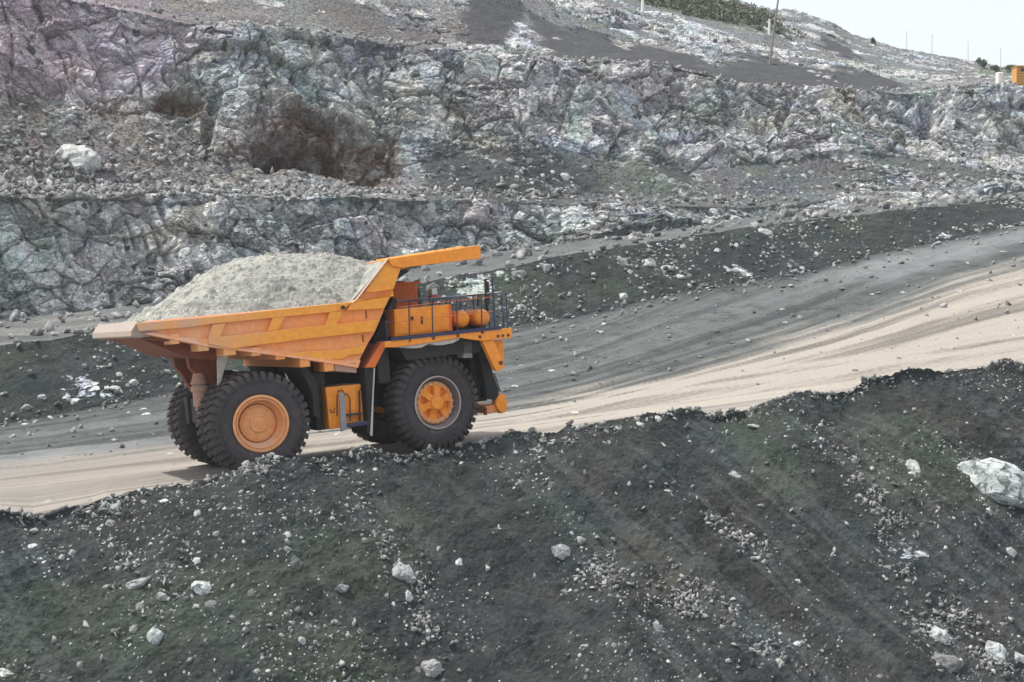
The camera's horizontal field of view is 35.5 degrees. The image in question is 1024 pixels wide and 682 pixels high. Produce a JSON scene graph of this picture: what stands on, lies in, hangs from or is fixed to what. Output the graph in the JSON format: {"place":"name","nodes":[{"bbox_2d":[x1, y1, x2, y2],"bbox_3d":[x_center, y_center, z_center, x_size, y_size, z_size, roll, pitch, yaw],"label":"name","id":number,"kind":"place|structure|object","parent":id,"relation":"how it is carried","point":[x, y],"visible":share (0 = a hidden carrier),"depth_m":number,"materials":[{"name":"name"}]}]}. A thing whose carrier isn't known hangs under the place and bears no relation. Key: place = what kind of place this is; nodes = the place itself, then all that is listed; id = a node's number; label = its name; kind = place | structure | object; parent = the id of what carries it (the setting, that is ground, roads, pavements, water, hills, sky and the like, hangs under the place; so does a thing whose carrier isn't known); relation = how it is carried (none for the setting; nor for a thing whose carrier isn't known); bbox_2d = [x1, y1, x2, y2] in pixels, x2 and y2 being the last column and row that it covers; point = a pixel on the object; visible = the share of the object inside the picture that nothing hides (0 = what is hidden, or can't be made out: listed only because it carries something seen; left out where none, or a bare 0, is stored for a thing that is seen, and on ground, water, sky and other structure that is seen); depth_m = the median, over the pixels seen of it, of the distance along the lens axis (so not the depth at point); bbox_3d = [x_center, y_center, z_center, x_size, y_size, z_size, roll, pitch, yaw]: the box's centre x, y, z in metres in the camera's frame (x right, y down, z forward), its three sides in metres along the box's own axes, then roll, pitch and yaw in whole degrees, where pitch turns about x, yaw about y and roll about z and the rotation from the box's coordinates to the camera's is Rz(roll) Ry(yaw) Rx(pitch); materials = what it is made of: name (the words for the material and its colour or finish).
{"place":"outdoors","nodes":[
{"label":"outdoors","id":0,"kind":"place"},
{"bbox_2d":[0,358,1023,681],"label":"slope","id":1,"kind":"structure","parent":0,"point":[232,532],"depth_m":43.87,"materials":[{"name":"soil"}]},
{"bbox_2d":[109,503,120,510],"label":"boulder","id":2,"kind":"object","parent":1,"relation":"on","point":[113,506],"visible":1,"depth_m":43.17,"materials":[{"name":"grey stone"}]},
{"bbox_2d":[125,578,147,588],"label":"boulder","id":3,"kind":"object","parent":1,"relation":"on","point":[137,583],"visible":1,"depth_m":41.03,"materials":[{"name":"grey stone"}]},
{"bbox_2d":[146,626,163,644],"bbox_3d":[-8.928,7.416,39.934,0.446,0.577,0.470,-20,-4,15],"label":"boulder","id":4,"kind":"object","parent":1,"relation":"on","point":[154,635],"visible":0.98,"depth_m":39.77,"materials":[{"name":"grey stone"}]},
{"bbox_2d":[156,592,167,600],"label":"boulder","id":5,"kind":"object","parent":1,"relation":"on","point":[161,596],"visible":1,"depth_m":40.83,"materials":[{"name":"grey stone"}]},
{"bbox_2d":[159,499,168,503],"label":"boulder","id":6,"kind":"object","parent":1,"relation":"on","point":[162,501],"visible":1,"depth_m":43.38,"materials":[{"name":"white stone"}]},
{"bbox_2d":[190,580,210,595],"bbox_3d":[-7.987,6.392,41.222,0.592,0.441,0.528,25,1,-1],"label":"boulder","id":7,"kind":"object","parent":1,"relation":"on","point":[201,588],"visible":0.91,"depth_m":41.03,"materials":[{"name":"grey stone"}]},
{"bbox_2d":[335,584,348,592],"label":"boulder","id":8,"kind":"object","parent":1,"relation":"on","point":[341,588],"visible":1,"depth_m":41.74,"materials":[{"name":"grey stone"}]},
{"bbox_2d":[392,561,416,583],"bbox_3d":[-2.895,6.256,42.845,0.759,0.524,0.674,41,10,9],"label":"boulder","id":9,"kind":"object","parent":1,"relation":"on","point":[401,571],"visible":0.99,"depth_m":42.65,"materials":[{"name":"grey stone"}]},
{"bbox_2d":[406,590,412,601],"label":"boulder","id":10,"kind":"object","parent":1,"relation":"on","point":[409,597],"visible":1,"depth_m":42.16,"materials":[{"name":"grey stone"}]},
{"bbox_2d":[421,659,441,677],"bbox_3d":[-2.063,8.402,40.672,0.531,0.648,0.499,1,2,43],"label":"boulder","id":11,"kind":"object","parent":1,"relation":"on","point":[431,668],"visible":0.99,"depth_m":40.51,"materials":[{"name":"white stone"}]},
{"bbox_2d":[455,558,462,565],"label":"boulder","id":12,"kind":"object","parent":1,"relation":"on","point":[458,562],"visible":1,"depth_m":43.53,"materials":[{"name":"white stone"}]},
{"bbox_2d":[0,357,1023,532],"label":"rubble","id":13,"kind":"object","parent":1,"relation":"on","point":[459,445],"visible":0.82,"depth_m":48.16,"materials":[{"name":"stone"}]},
{"bbox_2d":[0,396,1023,681],"bbox_3d":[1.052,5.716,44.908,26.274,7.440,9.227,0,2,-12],"label":"rubble","id":14,"kind":"object","parent":1,"relation":"on","point":[690,597],"visible":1,"depth_m":43.89,"materials":[{"name":"stone"}]},
{"bbox_2d":[551,544,570,559],"bbox_3d":[1.390,5.867,44.416,0.539,0.466,0.495,-1,2,-37],"label":"boulder","id":15,"kind":"object","parent":1,"relation":"on","point":[561,551],"visible":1,"depth_m":44.26,"materials":[{"name":"grey stone"}]},
{"bbox_2d":[576,536,585,544],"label":"boulder","id":16,"kind":"object","parent":1,"relation":"on","point":[580,539],"visible":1,"depth_m":44.81,"materials":[{"name":"grey stone"}]},
{"bbox_2d":[653,620,661,631],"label":"boulder","id":17,"kind":"object","parent":1,"relation":"on","point":[657,626],"visible":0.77,"depth_m":42.51,"materials":[{"name":"grey stone"}]},
{"bbox_2d":[728,470,741,477],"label":"boulder","id":18,"kind":"object","parent":1,"relation":"on","point":[734,474],"visible":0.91,"depth_m":47.84,"materials":[{"name":"grey stone"}]},
{"bbox_2d":[747,424,759,427],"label":"boulder","id":19,"kind":"object","parent":1,"relation":"on","point":[752,426],"visible":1,"depth_m":50.25,"materials":[{"name":"grey stone"}]},
{"bbox_2d":[929,625,949,644],"bbox_3d":[11.736,8.142,43.949,0.552,0.644,0.414,1,2,29],"label":"boulder","id":20,"kind":"object","parent":1,"relation":"on","point":[939,635],"visible":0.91,"depth_m":43.81,"materials":[{"name":"white stone"}]},
{"bbox_2d":[931,651,963,672],"bbox_3d":[11.706,8.709,43.288,1.026,0.479,0.749,10,1,-5],"label":"boulder","id":21,"kind":"object","parent":1,"relation":"on","point":[951,663],"visible":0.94,"depth_m":43.06,"materials":[{"name":"grey stone"}]},
{"bbox_2d":[957,457,1023,508],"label":"boulder","id":22,"kind":"object","parent":1,"relation":"on","point":[999,481],"visible":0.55,"depth_m":48.99,"materials":[{"name":"grey stone"}]},
{"bbox_2d":[985,640,1006,660],"bbox_3d":[13.273,8.601,43.919,0.574,0.739,0.571,1,2,25],"label":"boulder","id":23,"kind":"object","parent":1,"relation":"on","point":[997,650],"visible":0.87,"depth_m":43.77,"materials":[{"name":"white stone"}]},
{"bbox_2d":[1014,652,1023,662],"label":"boulder","id":24,"kind":"object","parent":1,"relation":"on","point":[1019,657],"visible":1,"depth_m":43.85,"materials":[{"name":"white stone"}]},
{"bbox_2d":[0,0,1023,187],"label":"rock face","id":25,"kind":"object","parent":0,"point":[264,98],"visible":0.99,"depth_m":101.29,"materials":[{"name":"rock"}]},
{"bbox_2d":[0,102,1023,197],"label":"scree","id":26,"kind":"structure","parent":25,"relation":"on","point":[849,169],"depth_m":99.72,"materials":[{"name":"stone"}]},
{"bbox_2d":[55,144,102,173],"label":"boulder","id":27,"kind":"object","parent":26,"relation":"on","point":[84,157],"visible":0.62,"depth_m":88.14,"materials":[{"name":"grey stone"}]},
{"bbox_2d":[0,103,1023,210],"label":"rubble","id":28,"kind":"object","parent":26,"relation":"on","point":[69,190],"visible":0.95,"depth_m":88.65,"materials":[{"name":"stone"}]},
{"bbox_2d":[0,224,1023,518],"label":"road","id":29,"kind":"structure","parent":0,"point":[38,476],"depth_m":68.39,"materials":[{"name":"soil"}]},
{"bbox_2d":[92,245,511,470],"bbox_3d":[-6.596,0.616,50.534,11.808,6.292,7.220,-6,2,-24],"label":"dump truck","id":30,"kind":"object","parent":29,"relation":"on","point":[384,356],"visible":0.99,"depth_m":48.22,"materials":[{"name":"metal"}]},
{"bbox_2d":[119,251,383,322],"bbox_3d":[-8.281,-1.724,49.775,7.117,1.999,6.190,-6,2,-24],"label":"ore load","id":31,"kind":"object","parent":30,"relation":"in","point":[274,281],"visible":0.98,"depth_m":48.08},
{"bbox_2d":[3,228,1022,466],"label":"rubble","id":32,"kind":"object","parent":29,"relation":"on","point":[573,373],"visible":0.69,"depth_m":72.67,"materials":[{"name":"stone"}]},
{"bbox_2d":[0,179,1023,318],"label":"cliff","id":33,"kind":"structure","parent":0,"point":[62,256],"depth_m":86.12,"materials":[{"name":"stone"}]},
{"bbox_2d":[0,308,20,318],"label":"boulder","id":34,"kind":"object","parent":33,"relation":"on","point":[5,314],"visible":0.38,"depth_m":80.61,"materials":[{"name":"grey stone"}]},
{"bbox_2d":[82,292,92,299],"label":"boulder","id":35,"kind":"object","parent":33,"relation":"on","point":[87,296],"visible":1,"depth_m":82.41,"materials":[{"name":"grey stone"}]},
{"bbox_2d":[158,270,176,276],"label":"boulder","id":36,"kind":"object","parent":33,"relation":"on","point":[170,273],"visible":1,"depth_m":83.80,"materials":[{"name":"grey stone"}]},
{"bbox_2d":[190,257,200,267],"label":"boulder","id":37,"kind":"object","parent":33,"relation":"on","point":[194,261],"visible":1,"depth_m":84.46,"materials":[{"name":"grey stone"}]},
{"bbox_2d":[0,197,1023,423],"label":"embankment","id":38,"kind":"structure","parent":0,"point":[52,365],"depth_m":81.50,"materials":[{"name":"soil"}]},
{"bbox_2d":[20,404,32,409],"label":"boulder","id":39,"kind":"object","parent":38,"relation":"on","point":[26,407],"visible":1,"depth_m":68.69,"materials":[{"name":"grey stone"}]},
{"bbox_2d":[37,394,46,399],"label":"boulder","id":40,"kind":"object","parent":38,"relation":"on","point":[42,396],"visible":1,"depth_m":69.28,"materials":[{"name":"grey stone"}]},
{"bbox_2d":[0,204,999,416],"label":"rubble","id":41,"kind":"object","parent":38,"relation":"on","point":[116,392],"visible":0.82,"depth_m":81.79,"materials":[{"name":"stone"}]},
{"bbox_2d":[0,178,1023,342],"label":"rubble","id":42,"kind":"object","parent":38,"relation":"on","point":[634,236],"visible":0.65,"depth_m":91.59,"materials":[{"name":"stone"}]},
{"bbox_2d":[0,221,1023,427],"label":"rubble","id":43,"kind":"object","parent":38,"relation":"on","point":[542,314],"visible":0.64,"depth_m":80.35,"materials":[{"name":"stone"}]},
{"bbox_2d":[539,263,551,272],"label":"boulder","id":44,"kind":"object","parent":38,"relation":"on","point":[545,268],"visible":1,"depth_m":81.59,"materials":[{"name":"grey stone"}]},
{"bbox_2d":[616,256,627,265],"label":"boulder","id":45,"kind":"object","parent":38,"relation":"on","point":[621,260],"visible":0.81,"depth_m":82.93,"materials":[{"name":"grey stone"}]},
{"bbox_2d":[619,293,627,298],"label":"boulder","id":46,"kind":"object","parent":38,"relation":"on","point":[623,295],"visible":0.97,"depth_m":80.46,"materials":[{"name":"grey stone"}]},
{"bbox_2d":[676,274,685,278],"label":"boulder","id":47,"kind":"object","parent":38,"relation":"on","point":[678,276],"visible":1,"depth_m":82.51,"materials":[{"name":"grey stone"}]},
{"bbox_2d":[0,188,1023,344],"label":"ramp","id":48,"kind":"structure","parent":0,"point":[20,330],"depth_m":88.49,"materials":[{"name":"grey gravel"}]},
{"bbox_2d":[0,180,1023,209],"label":"terrace","id":49,"kind":"structure","parent":0,"point":[743,201],"depth_m":99.01,"materials":[{"name":"stone"}]},
{"bbox_2d":[70,0,1023,94],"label":"terrace","id":50,"kind":"structure","parent":0,"point":[191,20],"depth_m":104.44,"materials":[{"name":"stone"}]},
{"bbox_2d":[66,0,1023,94],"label":"rubble","id":51,"kind":"object","parent":50,"relation":"on","point":[526,53],"visible":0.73,"depth_m":107.52,"materials":[{"name":"stone"}]},
{"bbox_2d":[103,0,1011,88],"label":"hillside","id":52,"kind":"structure","parent":0,"point":[628,30],"depth_m":123.38,"materials":[{"name":"grey stone"}]},
{"bbox_2d":[641,0,643,11],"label":"utility pole","id":53,"kind":"object","parent":52,"relation":"on","point":[642,5],"visible":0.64,"depth_m":147.46,"materials":[{"name":"white paint"}]},
{"bbox_2d":[644,0,806,35],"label":"scrub","id":54,"kind":"object","parent":52,"relation":"on","point":[725,10],"visible":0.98,"depth_m":160.87,"materials":[{"name":"green plant"}]},
{"bbox_2d":[768,19,770,34],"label":"utility pole","id":55,"kind":"object","parent":52,"relation":"on","point":[769,21],"visible":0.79,"depth_m":155.38,"materials":[{"name":"white paint"}]},
{"bbox_2d":[769,0,778,63],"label":"utility pole","id":56,"kind":"object","parent":52,"relation":"on","point":[771,48],"visible":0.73,"depth_m":131.19,"materials":[{"name":"brown wood"}]},
{"bbox_2d":[996,72,1003,83],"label":"storage tank","id":57,"kind":"object","parent":52,"relation":"on","point":[999,76],"visible":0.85,"depth_m":131.62,"materials":[{"name":"white paint"}]},
{"bbox_2d":[1011,65,1023,84],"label":"site hut","id":58,"kind":"object","parent":52,"relation":"on","point":[1018,74],"visible":0.71,"depth_m":129.82,"materials":[{"name":"paint"}]},
{"bbox_2d":[635,0,1011,75],"bbox_3d":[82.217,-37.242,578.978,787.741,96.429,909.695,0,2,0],"label":"hill","id":59,"kind":"structure","parent":0,"point":[829,36],"depth_m":193.92,"materials":[{"name":"grey stone"}]},
{"bbox_2d":[975,57,987,66],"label":"shrub","id":60,"kind":"object","parent":59,"relation":"on","point":[983,62],"visible":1,"depth_m":212.35,"materials":[{"name":"green plant"}]},
{"bbox_2d":[989,65,999,70],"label":"shrub","id":61,"kind":"object","parent":59,"relation":"on","point":[995,67],"visible":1,"depth_m":205.34,"materials":[{"name":"green plant"}]},
{"bbox_2d":[1004,65,1015,70],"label":"shrub","id":62,"kind":"object","parent":59,"relation":"on","point":[1008,67],"visible":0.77,"depth_m":202.30,"materials":[{"name":"green plant"}]},
{"bbox_2d":[742,0,1023,66],"label":"sky","id":63,"kind":"structure","parent":0,"point":[961,29],"materials":[{"name":"white"}]}
]}

